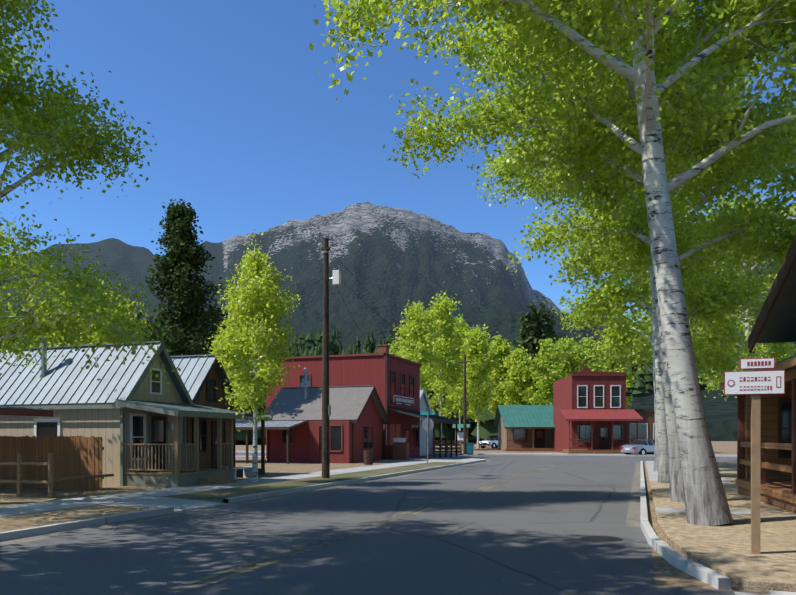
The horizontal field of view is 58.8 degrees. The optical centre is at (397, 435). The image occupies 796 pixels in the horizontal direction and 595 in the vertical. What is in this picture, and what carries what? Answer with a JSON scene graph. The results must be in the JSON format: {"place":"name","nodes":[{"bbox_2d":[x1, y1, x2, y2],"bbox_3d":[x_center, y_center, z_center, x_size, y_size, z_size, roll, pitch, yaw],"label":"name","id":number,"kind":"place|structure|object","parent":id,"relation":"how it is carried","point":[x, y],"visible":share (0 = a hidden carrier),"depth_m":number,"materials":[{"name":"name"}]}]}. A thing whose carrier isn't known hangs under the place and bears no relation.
{"place":"outdoors","nodes":[
{"label":"outdoors","id":0,"kind":"place"},
{"bbox_2d":[170,354,272,476],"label":"brown house","id":1,"kind":"structure","parent":0,"point":[203,378],"depth_m":29.95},
{"bbox_2d":[207,309,263,431],"bbox_3d":[-14.279,-4.648,60.058,5.066,12.685,5.428,0,0,19],"label":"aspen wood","id":2,"kind":"object","parent":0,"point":[228,370],"visible":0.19,"depth_m":59.50,"materials":[{"name":"green plant"}]},
{"bbox_2d":[0,453,736,594],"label":"road","id":3,"kind":"structure","parent":0,"point":[507,538],"depth_m":11.43,"materials":[{"name":"grey asphalt"}]},
{"bbox_2d":[0,461,640,546],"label":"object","id":4,"kind":"object","parent":3,"relation":"on","point":[633,517],"visible":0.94,"depth_m":16.05,"materials":[{"name":"concrete"}]},
{"bbox_2d":[151,463,625,594],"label":"road markings","id":5,"kind":"object","parent":3,"relation":"on","point":[338,500],"visible":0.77,"depth_m":18.11,"materials":[{"name":"paint"}]},
{"bbox_2d":[420,389,432,455],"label":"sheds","id":6,"kind":"object","parent":3,"relation":"on","point":[424,402],"visible":0.19,"depth_m":60.41,"materials":[{"name":"white paint"}]},
{"bbox_2d":[459,354,470,453],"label":"utility pole","id":7,"kind":"object","parent":3,"relation":"on","point":[464,431],"visible":1,"depth_m":66.05,"materials":[{"name":"brown wood"}]},
{"bbox_2d":[0,202,795,440],"bbox_3d":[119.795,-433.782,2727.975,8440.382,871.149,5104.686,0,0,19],"label":"mountain terrain","id":8,"kind":"structure","parent":0,"point":[393,261],"depth_m":2063.64,"materials":[{"name":"grey stone"}]},
{"bbox_2d":[0,443,795,594],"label":"pavements","id":9,"kind":"structure","parent":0,"point":[720,557],"depth_m":16.29,"materials":[{"name":"concrete"}]},
{"bbox_2d":[0,406,52,416],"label":"neighbour porch","id":10,"kind":"object","parent":9,"relation":"on","point":[20,411],"visible":1,"depth_m":21.45,"materials":[{"name":"brown wood"}]},
{"bbox_2d":[0,435,103,489],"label":"board fence","id":11,"kind":"object","parent":9,"relation":"on","point":[77,456],"visible":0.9,"depth_m":22.47,"materials":[{"name":"brown wood"}]},
{"bbox_2d":[0,453,113,497],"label":"rail fence","id":12,"kind":"object","parent":9,"relation":"on","point":[19,463],"visible":1,"depth_m":19.54,"materials":[{"name":"brown wood"}]},
{"bbox_2d":[33,303,93,346],"bbox_3d":[-23.798,-4.287,50.461,5.610,11.964,5.296,0,0,19],"label":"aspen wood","id":13,"kind":"object","parent":9,"relation":"on","point":[66,342],"visible":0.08,"depth_m":49.71,"materials":[{"name":"green plant"}]},
{"bbox_2d":[0,0,182,385],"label":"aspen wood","id":14,"kind":"object","parent":9,"relation":"on","point":[66,133],"visible":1,"depth_m":17.74,"materials":[{"name":"green plant"}]},
{"bbox_2d":[75,283,153,344],"bbox_3d":[-17.721,-3.972,44.344,5.024,11.332,5.441,0,0,-29],"label":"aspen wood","id":15,"kind":"object","parent":9,"relation":"on","point":[129,313],"visible":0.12,"depth_m":43.78,"materials":[{"name":"green plant"}]},
{"bbox_2d":[0,328,246,486],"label":"cream house","id":16,"kind":"structure","parent":9,"relation":"on","point":[133,414],"depth_m":24.85,"materials":[{"name":"beige wood"}]},
{"bbox_2d":[136,199,227,355],"bbox_3d":[-14.126,-6.857,46.105,6.047,17.099,5.891,0,0,-20],"label":"pine wood","id":17,"kind":"object","parent":9,"relation":"on","point":[185,254],"visible":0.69,"depth_m":45.42,"materials":[{"name":"green plant"}]},
{"bbox_2d":[203,229,306,482],"bbox_3d":[-4.998,-2.850,25.327,3.701,9.046,4.327,0,0,19],"label":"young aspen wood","id":18,"kind":"object","parent":9,"relation":"on","point":[256,312],"visible":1,"depth_m":24.86,"materials":[{"name":"green plant"}]},
{"bbox_2d":[225,356,413,479],"bbox_3d":[-2.200,-1.972,41.052,1.487,7.270,30.005,0,0,14],"label":"street furniture","id":19,"kind":"object","parent":9,"relation":"on","point":[368,460],"visible":0.83,"depth_m":40.86,"materials":[{"name":"wood"}]},
{"bbox_2d":[235,367,408,463],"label":"red house","id":20,"kind":"structure","parent":9,"relation":"on","point":[358,418],"depth_m":45.42,"materials":[{"name":"red wood"}]},
{"bbox_2d":[322,238,340,477],"bbox_3d":[-2.642,-3.058,27.911,0.772,9.500,0.320,0,0,19],"label":"utility pole","id":21,"kind":"object","parent":9,"relation":"on","point":[326,406],"visible":0.94,"depth_m":27.88,"materials":[{"name":"brown wood"}]},
{"bbox_2d":[160,247,462,365],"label":"power lines","id":22,"kind":"object","parent":21,"relation":"attached to","point":[322,248],"visible":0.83,"depth_m":31.08,"materials":[{"name":"black rubber"}]},
{"bbox_2d":[266,344,458,459],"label":"building","id":23,"kind":"structure","parent":9,"relation":"on","point":[403,377],"depth_m":51.42,"materials":[{"name":"red wood"}]},
{"bbox_2d":[387,337,411,356],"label":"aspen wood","id":24,"kind":"object","parent":9,"relation":"on","point":[394,348],"visible":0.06,"depth_m":99.22,"materials":[{"name":"green plant"}]},
{"bbox_2d":[390,300,444,409],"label":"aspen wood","id":25,"kind":"object","parent":9,"relation":"on","point":[419,322],"visible":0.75,"depth_m":82.87,"materials":[{"name":"green plant"}]},
{"bbox_2d":[420,408,434,464],"bbox_3d":[1.712,0.043,40.739,0.650,3.240,0.650,0,0,-26],"label":"stop sign","id":26,"kind":"object","parent":9,"relation":"on","point":[427,424],"visible":1,"depth_m":40.72,"materials":[{"name":"metal"}]},
{"bbox_2d":[424,290,473,446],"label":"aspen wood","id":27,"kind":"object","parent":9,"relation":"on","point":[442,314],"visible":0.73,"depth_m":89.05,"materials":[{"name":"green plant"}]},
{"bbox_2d":[435,424,470,453],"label":"corner kiosk","id":28,"kind":"object","parent":9,"relation":"on","point":[460,437],"visible":0.62,"depth_m":66.49,"materials":[{"name":"brown wood"}]},
{"bbox_2d":[442,313,481,446],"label":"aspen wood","id":29,"kind":"object","parent":9,"relation":"on","point":[457,400],"visible":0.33,"depth_m":102.74,"materials":[{"name":"green plant"}]},
{"bbox_2d":[467,443,473,452],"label":"wheelie bin","id":30,"kind":"object","parent":9,"relation":"on","point":[470,446],"visible":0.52,"depth_m":66.82,"materials":[{"name":"teal plastic"}]},
{"bbox_2d":[454,324,503,447],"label":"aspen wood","id":31,"kind":"object","parent":9,"relation":"on","point":[477,356],"visible":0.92,"depth_m":94.67,"materials":[{"name":"green plant"}]},
{"bbox_2d":[479,435,497,448],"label":"white suv","id":32,"kind":"object","parent":9,"relation":"on","point":[491,441],"visible":0.58,"depth_m":95.19,"materials":[{"name":"white paint"}]},
{"bbox_2d":[485,331,514,416],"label":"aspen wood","id":33,"kind":"object","parent":9,"relation":"on","point":[499,352],"visible":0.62,"depth_m":116.07,"materials":[{"name":"green plant"}]},
{"bbox_2d":[497,345,541,404],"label":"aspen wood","id":34,"kind":"object","parent":9,"relation":"on","point":[519,373],"visible":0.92,"depth_m":108.54,"materials":[{"name":"green plant"}]},
{"bbox_2d":[494,405,554,450],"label":"building","id":35,"kind":"structure","parent":9,"relation":"on","point":[526,427],"depth_m":79.48,"materials":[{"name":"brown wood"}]},
{"bbox_2d":[504,296,560,404],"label":"pine wood","id":36,"kind":"object","parent":9,"relation":"on","point":[536,326],"visible":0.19,"depth_m":112.85,"materials":[{"name":"green plant"}]},
{"bbox_2d":[523,337,572,404],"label":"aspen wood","id":37,"kind":"object","parent":9,"relation":"on","point":[550,354],"visible":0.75,"depth_m":102.53,"materials":[{"name":"green plant"}]},
{"bbox_2d":[309,0,795,525],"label":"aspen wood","id":38,"kind":"object","parent":9,"relation":"on","point":[705,498],"visible":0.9,"depth_m":13.88,"materials":[{"name":"green plant"}]},
{"bbox_2d":[550,333,579,374],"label":"pine wood","id":39,"kind":"object","parent":9,"relation":"on","point":[557,337],"depth_m":122.95,"materials":[{"name":"green plant"}]},
{"bbox_2d":[558,336,593,377],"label":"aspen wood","id":40,"kind":"object","parent":9,"relation":"on","point":[575,357],"visible":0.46,"depth_m":110.16,"materials":[{"name":"green plant"}]},
{"bbox_2d":[382,0,795,502],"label":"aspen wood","id":41,"kind":"object","parent":9,"relation":"on","point":[693,142],"visible":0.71,"depth_m":18.57,"materials":[{"name":"green plant"}]},
{"bbox_2d":[578,335,606,371],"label":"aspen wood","id":42,"kind":"object","parent":9,"relation":"on","point":[589,341],"visible":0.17,"depth_m":118.31,"materials":[{"name":"green plant"}]},
{"bbox_2d":[553,365,654,453],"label":"red hotel","id":43,"kind":"structure","parent":9,"relation":"on","point":[592,414],"depth_m":68.39,"materials":[{"name":"red wood"}]},
{"bbox_2d":[443,0,795,482],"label":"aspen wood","id":44,"kind":"object","parent":9,"relation":"on","point":[714,300],"visible":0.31,"depth_m":25.16,"materials":[{"name":"green plant"}]},
{"bbox_2d":[598,344,641,408],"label":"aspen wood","id":45,"kind":"object","parent":9,"relation":"on","point":[628,376],"visible":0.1,"depth_m":125.78,"materials":[{"name":"green plant"}]},
{"bbox_2d":[620,439,654,454],"bbox_3d":[22.425,1.089,63.834,4.820,1.539,2.200,0,0,-29],"label":"silver sedan","id":46,"kind":"object","parent":9,"relation":"on","point":[641,447],"visible":0.71,"depth_m":62.75,"materials":[{"name":"grey paint"}]},
{"bbox_2d":[501,0,795,470],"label":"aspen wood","id":47,"kind":"object","parent":9,"relation":"on","point":[619,339],"visible":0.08,"depth_m":33.32,"materials":[{"name":"green plant"}]},
{"bbox_2d":[540,131,768,385],"bbox_3d":[14.796,-9.001,42.500,13.061,21.346,14.814,0,0,19],"label":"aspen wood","id":48,"kind":"object","parent":9,"relation":"on","point":[726,363],"visible":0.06,"depth_m":40.21,"materials":[{"name":"green plant"}]},
{"bbox_2d":[724,357,784,553],"bbox_3d":[5.091,0.292,10.120,0.780,2.800,0.150,0,0,19],"label":"trail sign","id":49,"kind":"object","parent":9,"relation":"on","point":[755,385],"visible":1,"depth_m":10.08,"materials":[{"name":"white wood"}]},
{"bbox_2d":[749,58,795,266],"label":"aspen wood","id":50,"kind":"object","parent":9,"relation":"on","point":[783,177],"visible":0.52,"depth_m":26.99,"materials":[{"name":"green plant"}]},
{"bbox_2d":[0,0,795,321],"label":"sky","id":51,"kind":"structure","parent":0,"point":[245,126],"materials":[{"name":"blue"}]},
{"bbox_2d":[249,441,768,593],"bbox_3d":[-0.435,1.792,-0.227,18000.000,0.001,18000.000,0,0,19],"label":"ground","id":52,"kind":"structure","parent":0,"point":[666,573],"depth_m":9.34,"materials":[{"name":"grey concrete"}]},
{"bbox_2d":[0,304,795,444],"bbox_3d":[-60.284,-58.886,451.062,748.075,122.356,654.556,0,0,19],"label":"forest belt","id":53,"kind":"object","parent":52,"relation":"on","point":[312,343],"depth_m":471.79,"materials":[{"name":"green plant"}]},
{"bbox_2d":[686,191,795,400],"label":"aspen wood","id":54,"kind":"object","parent":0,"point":[778,352],"visible":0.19,"depth_m":49.35,"materials":[{"name":"green plant"}]},
{"bbox_2d":[719,234,795,513],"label":"log building","id":55,"kind":"structure","parent":0,"point":[775,322],"depth_m":17.18,"materials":[{"name":"brown wood"}]}
]}

